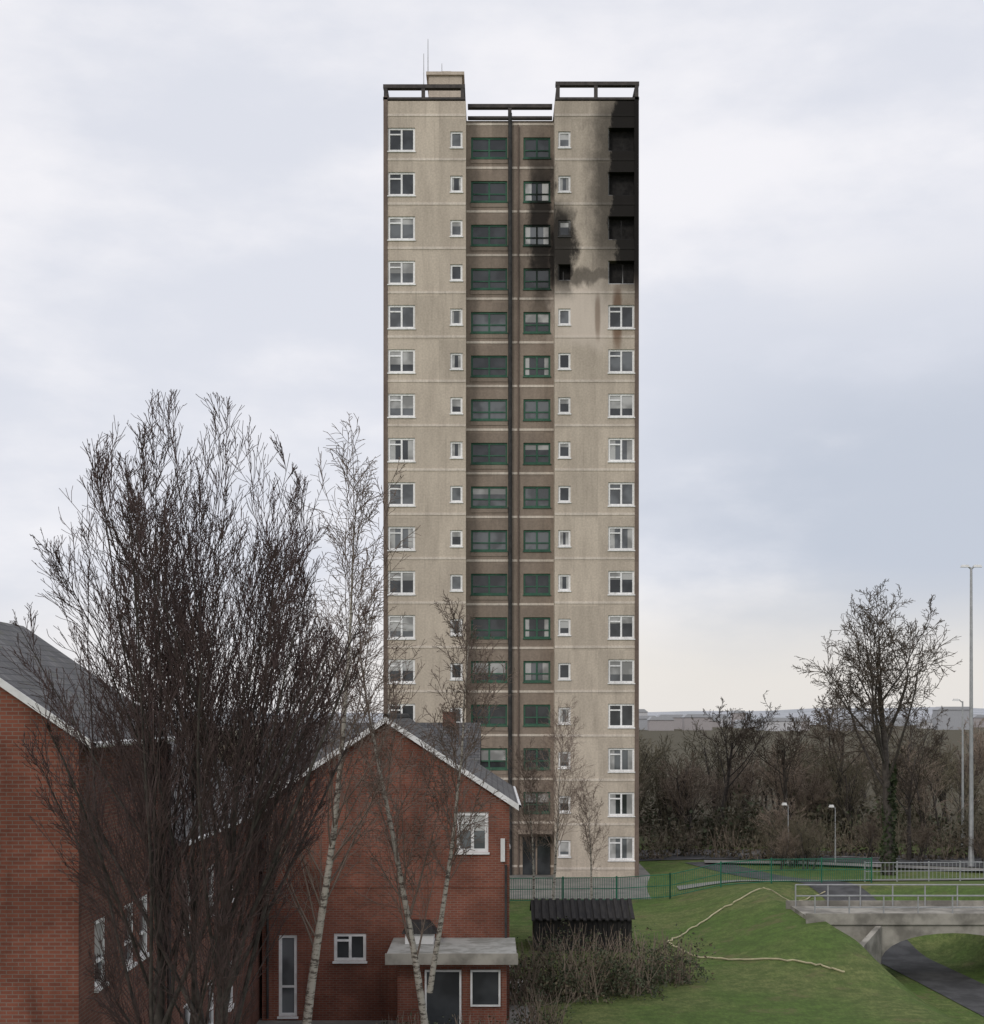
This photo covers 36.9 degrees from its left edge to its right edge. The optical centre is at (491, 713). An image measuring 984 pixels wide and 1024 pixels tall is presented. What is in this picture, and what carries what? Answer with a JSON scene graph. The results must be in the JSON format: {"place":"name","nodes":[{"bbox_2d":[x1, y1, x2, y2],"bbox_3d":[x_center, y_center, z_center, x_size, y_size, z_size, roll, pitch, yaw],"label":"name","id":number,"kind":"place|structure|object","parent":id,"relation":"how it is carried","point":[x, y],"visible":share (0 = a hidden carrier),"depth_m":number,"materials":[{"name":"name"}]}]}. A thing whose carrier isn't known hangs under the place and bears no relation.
{"place":"outdoors","nodes":[
{"label":"outdoors","id":0,"kind":"place"},
{"bbox_2d":[0,687,261,1023],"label":"walls","id":1,"kind":"structure","parent":0,"point":[45,947],"depth_m":27.30,"materials":[{"name":"red brick"}]},
{"bbox_2d":[0,622,263,847],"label":"slate roof","id":2,"kind":"structure","parent":1,"relation":"on","point":[52,658],"depth_m":31.49,"materials":[{"name":"grey stone"}]},
{"bbox_2d":[0,678,241,844],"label":"bargeboards and gutters","id":3,"kind":"object","parent":2,"relation":"attached to","point":[15,692],"visible":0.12,"depth_m":27.01,"materials":[{"name":"white plastic"}]},
{"bbox_2d":[94,866,233,1023],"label":"window frames","id":4,"kind":"structure","parent":1,"relation":"attached to","point":[142,957],"depth_m":32.37,"materials":[{"name":"white plastic"}]},
{"bbox_2d":[95,869,230,1023],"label":"window panes","id":5,"kind":"object","parent":4,"relation":"in","point":[98,931],"visible":0.21,"depth_m":31.24,"materials":[{"name":"grey glass"}]},
{"bbox_2d":[167,744,170,1008],"bbox_3d":[-7.560,5.350,34.500,0.087,9.300,0.100,0,0,0],"label":"downpipe","id":6,"kind":"object","parent":1,"relation":"attached to","point":[168,983],"visible":0.31,"depth_m":34.46,"materials":[{"name":"plastic"}]},
{"bbox_2d":[256,979,536,1023],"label":"courtyard paving","id":7,"kind":"structure","parent":0,"point":[260,1021],"depth_m":47.82,"materials":[{"name":"grey concrete"}]},
{"bbox_2d":[0,389,371,1023],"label":"bare tree","id":8,"kind":"object","parent":7,"relation":"on","point":[149,698],"visible":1,"depth_m":23.51,"materials":[{"name":"brown plant"}]},
{"bbox_2d":[252,412,428,1023],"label":"birch tree","id":9,"kind":"object","parent":7,"relation":"on","point":[324,893],"visible":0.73,"depth_m":34.11,"materials":[{"name":"grey plant"}]},
{"bbox_2d":[262,724,509,1019],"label":"walls","id":10,"kind":"structure","parent":7,"relation":"on","point":[475,902],"depth_m":48.00,"materials":[{"name":"red brick"}]},
{"bbox_2d":[266,826,506,1018],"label":"downpipes","id":11,"kind":"object","parent":10,"relation":"attached to","point":[267,980],"visible":0.4,"depth_m":47.88,"materials":[{"name":"black plastic"}]},
{"bbox_2d":[277,812,510,1018],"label":"window frames","id":12,"kind":"structure","parent":10,"relation":"attached to","point":[350,960],"depth_m":48.04,"materials":[{"name":"white plastic"}]},
{"bbox_2d":[282,816,484,1012],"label":"window panes","id":13,"kind":"object","parent":12,"relation":"in","point":[288,968],"visible":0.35,"depth_m":48.09,"materials":[{"name":"black glass"}]},
{"bbox_2d":[273,717,520,861],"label":"bargeboards","id":14,"kind":"object","parent":10,"relation":"on","point":[509,801],"visible":0.49,"depth_m":47.75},
{"bbox_2d":[383,713,517,803],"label":"slate roof","id":15,"kind":"structure","parent":10,"relation":"on","point":[496,782],"depth_m":53.52,"materials":[{"name":"grey stone"}]},
{"bbox_2d":[311,553,518,1023],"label":"birch tree","id":16,"kind":"object","parent":7,"relation":"on","point":[401,887],"visible":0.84,"depth_m":35.99,"materials":[{"name":"grey plant"}]},
{"bbox_2d":[385,919,517,1023],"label":"flat roof porch","id":17,"kind":"object","parent":7,"relation":"on","point":[470,976],"visible":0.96,"depth_m":45.20,"materials":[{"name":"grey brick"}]},
{"bbox_2d":[425,970,499,1023],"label":"door and window frames","id":18,"kind":"structure","parent":17,"relation":"in","point":[426,971],"depth_m":45.11,"materials":[{"name":"white plastic"}]},
{"bbox_2d":[427,972,498,1023],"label":"door and window","id":19,"kind":"structure","parent":17,"relation":"in","point":[444,999],"depth_m":45.14,"materials":[{"name":"grey glass"}]},
{"bbox_2d":[0,0,983,712],"label":"sky","id":20,"kind":"structure","parent":0,"point":[191,191],"materials":[{"name":"white"}]},
{"bbox_2d":[155,707,983,730],"bbox_3d":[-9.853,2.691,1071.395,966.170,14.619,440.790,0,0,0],"label":"distant buildings","id":21,"kind":"structure","parent":0,"point":[682,722],"depth_m":920.13,"materials":[{"name":"brick"}]},
{"bbox_2d":[509,864,650,898],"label":"forecourt paving","id":22,"kind":"structure","parent":0,"point":[634,883],"depth_m":85.16,"materials":[{"name":"grey concrete"}]},
{"bbox_2d":[383,54,638,876],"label":"tower block","id":23,"kind":"structure","parent":22,"relation":"on","point":[510,342],"depth_m":90.00,"materials":[{"name":"concrete"}]},
{"bbox_2d":[387,128,634,860],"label":"window frames","id":24,"kind":"structure","parent":23,"relation":"in","point":[568,678],"depth_m":90.08,"materials":[{"name":"white plastic"}]},
{"bbox_2d":[390,130,632,857],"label":"window panes","id":25,"kind":"structure","parent":23,"relation":"in","point":[616,139],"depth_m":90.61,"materials":[{"name":"grey glass"}]},
{"bbox_2d":[181,725,983,1023],"bbox_3d":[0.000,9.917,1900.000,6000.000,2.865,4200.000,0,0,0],"label":"ground","id":26,"kind":"structure","parent":0,"point":[865,987],"depth_m":61.74,"materials":[{"name":"green plant"}]},
{"bbox_2d":[273,712,455,788],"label":"walls","id":27,"kind":"structure","parent":26,"relation":"on","point":[444,721],"depth_m":65.70,"materials":[{"name":"red brick"}]},
{"bbox_2d":[250,723,480,781],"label":"slate roof","id":28,"kind":"structure","parent":27,"relation":"on","point":[476,757],"depth_m":64.86,"materials":[{"name":"grey stone"}]},
{"bbox_2d":[376,982,584,1023],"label":"shrub","id":29,"kind":"object","parent":26,"relation":"on","point":[533,1011],"visible":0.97,"depth_m":46.33,"materials":[{"name":"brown plant"}]},
{"bbox_2d":[498,737,565,899],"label":"birch tree","id":30,"kind":"object","parent":26,"relation":"on","point":[530,823],"visible":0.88,"depth_m":75.99,"materials":[{"name":"brown plant"}]},
{"bbox_2d":[522,696,603,899],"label":"birch tree","id":31,"kind":"object","parent":26,"relation":"on","point":[569,795],"visible":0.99,"depth_m":75.49,"materials":[{"name":"brown plant"}]},
{"bbox_2d":[530,898,634,952],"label":"timber shed","id":32,"kind":"structure","parent":26,"relation":"on","point":[607,914],"depth_m":61.53,"materials":[{"name":"black wood"}]},
{"bbox_2d":[509,873,670,902],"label":"green fence","id":33,"kind":"object","parent":26,"relation":"on","point":[588,888],"visible":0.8,"depth_m":78.31,"materials":[{"name":"metal"}]},
{"bbox_2d":[572,778,609,899],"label":"birch tree","id":34,"kind":"object","parent":26,"relation":"on","point":[589,834],"visible":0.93,"depth_m":76.92,"materials":[{"name":"brown plant"}]},
{"bbox_2d":[509,916,673,1005],"bbox_3d":[3.597,8.602,52.464,7.025,2.964,4.069,0,0,-26],"label":"shrub","id":35,"kind":"object","parent":26,"relation":"on","point":[596,978],"visible":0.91,"depth_m":52.01,"materials":[{"name":"brown plant"}]},
{"bbox_2d":[210,716,983,869],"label":"distant trees","id":36,"kind":"object","parent":26,"relation":"on","point":[673,794],"visible":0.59,"depth_m":112.38,"materials":[{"name":"brown plant"}]},
{"bbox_2d":[509,923,715,1006],"bbox_3d":[3.580,8.882,53.239,10.622,2.396,3.261,0,0,-32],"label":"shrub","id":37,"kind":"object","parent":26,"relation":"on","point":[682,975],"visible":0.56,"depth_m":54.02,"materials":[{"name":"brown plant"}]},
{"bbox_2d":[695,691,780,826],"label":"bare tree","id":38,"kind":"object","parent":26,"relation":"on","point":[730,758],"visible":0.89,"depth_m":117.43,"materials":[{"name":"brown plant"}]},
{"bbox_2d":[668,887,825,940],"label":"fire hose","id":39,"kind":"object","parent":26,"relation":"on","point":[672,938],"visible":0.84,"depth_m":70.24,"materials":[{"name":"fabric"}]},
{"bbox_2d":[666,941,844,972],"bbox_3d":[9.816,9.748,59.411,1.447,0.529,11.010,0,0,-30],"label":"fire hose","id":40,"kind":"object","parent":26,"relation":"on","point":[765,959],"visible":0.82,"depth_m":57.82,"materials":[{"name":"fabric"}]},
{"bbox_2d":[671,857,871,896],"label":"green fence","id":41,"kind":"object","parent":26,"relation":"on","point":[762,870],"visible":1,"depth_m":79.05,"materials":[{"name":"metal"}]},
{"bbox_2d":[728,706,832,829],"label":"bare tree","id":42,"kind":"object","parent":26,"relation":"on","point":[784,761],"visible":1,"depth_m":107.38,"materials":[{"name":"brown plant"}]},
{"bbox_2d":[782,803,788,864],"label":"street lamp","id":43,"kind":"object","parent":26,"relation":"on","point":[788,822],"visible":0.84,"depth_m":95.97,"materials":[{"name":"metal"}]},
{"bbox_2d":[639,784,983,848],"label":"undergrowth","id":44,"kind":"object","parent":26,"relation":"on","point":[745,825],"visible":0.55,"depth_m":110.42,"materials":[{"name":"brown plant"}]},
{"bbox_2d":[639,816,983,860],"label":"hedge","id":45,"kind":"object","parent":26,"relation":"on","point":[950,852],"visible":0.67,"depth_m":100.84,"materials":[{"name":"brown plant"}]},
{"bbox_2d":[677,878,983,889],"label":"footpath","id":46,"kind":"structure","parent":26,"relation":"on","point":[680,887],"depth_m":82.16,"materials":[{"name":"grey concrete"}]},
{"bbox_2d":[829,805,835,862],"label":"street lamp","id":47,"kind":"object","parent":26,"relation":"on","point":[835,834],"visible":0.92,"depth_m":96.96,"materials":[{"name":"metal"}]},
{"bbox_2d":[686,862,983,1015],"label":"footpath","id":48,"kind":"structure","parent":26,"relation":"on","point":[907,958],"depth_m":66.32,"materials":[{"name":"grey asphalt"}]},
{"bbox_2d":[794,683,900,841],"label":"bare tree","id":49,"kind":"object","parent":26,"relation":"on","point":[834,740],"visible":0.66,"depth_m":111.14,"materials":[{"name":"brown plant"}]},
{"bbox_2d":[793,579,962,875],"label":"bare tree","id":50,"kind":"object","parent":26,"relation":"on","point":[876,686],"visible":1,"depth_m":89.18,"materials":[{"name":"brown plant"}]},
{"bbox_2d":[786,884,983,963],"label":"concrete footbridge","id":51,"kind":"object","parent":26,"relation":"on","point":[876,929],"visible":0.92,"depth_m":62.00,"materials":[{"name":"concrete"}]},
{"bbox_2d":[846,732,945,859],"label":"bare tree","id":52,"kind":"object","parent":26,"relation":"on","point":[910,785],"visible":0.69,"depth_m":98.91,"materials":[{"name":"brown plant"}]},
{"bbox_2d":[864,861,983,881],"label":"pedestrian guardrail","id":53,"kind":"object","parent":26,"relation":"on","point":[928,862],"visible":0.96,"depth_m":82.13,"materials":[{"name":"metal"}]},
{"bbox_2d":[897,706,951,824],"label":"bare tree","id":54,"kind":"object","parent":26,"relation":"on","point":[938,741],"visible":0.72,"depth_m":116.26,"materials":[{"name":"brown plant"}]},
{"bbox_2d":[952,699,963,847],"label":"street lamp","id":55,"kind":"object","parent":26,"relation":"on","point":[962,786],"visible":0.79,"depth_m":107.94,"materials":[{"name":"metal"}]},
{"bbox_2d":[186,707,983,724],"bbox_3d":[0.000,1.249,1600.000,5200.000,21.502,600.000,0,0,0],"label":"hills","id":56,"kind":"structure","parent":0,"point":[808,713],"depth_m":1669.91,"materials":[{"name":"grey"}]},
{"bbox_2d":[639,849,983,867],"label":"road","id":57,"kind":"structure","parent":0,"point":[825,858],"depth_m":100.04,"materials":[{"name":"grey asphalt"}]},
{"bbox_2d":[960,565,981,866],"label":"street lamp","id":58,"kind":"object","parent":57,"relation":"on","point":[971,831],"visible":1,"depth_m":94.91,"materials":[{"name":"metal"}]},
{"bbox_2d":[704,860,982,869],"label":"pavement","id":59,"kind":"structure","parent":0,"point":[851,864],"depth_m":95.17,"materials":[{"name":"grey concrete"}]}
]}

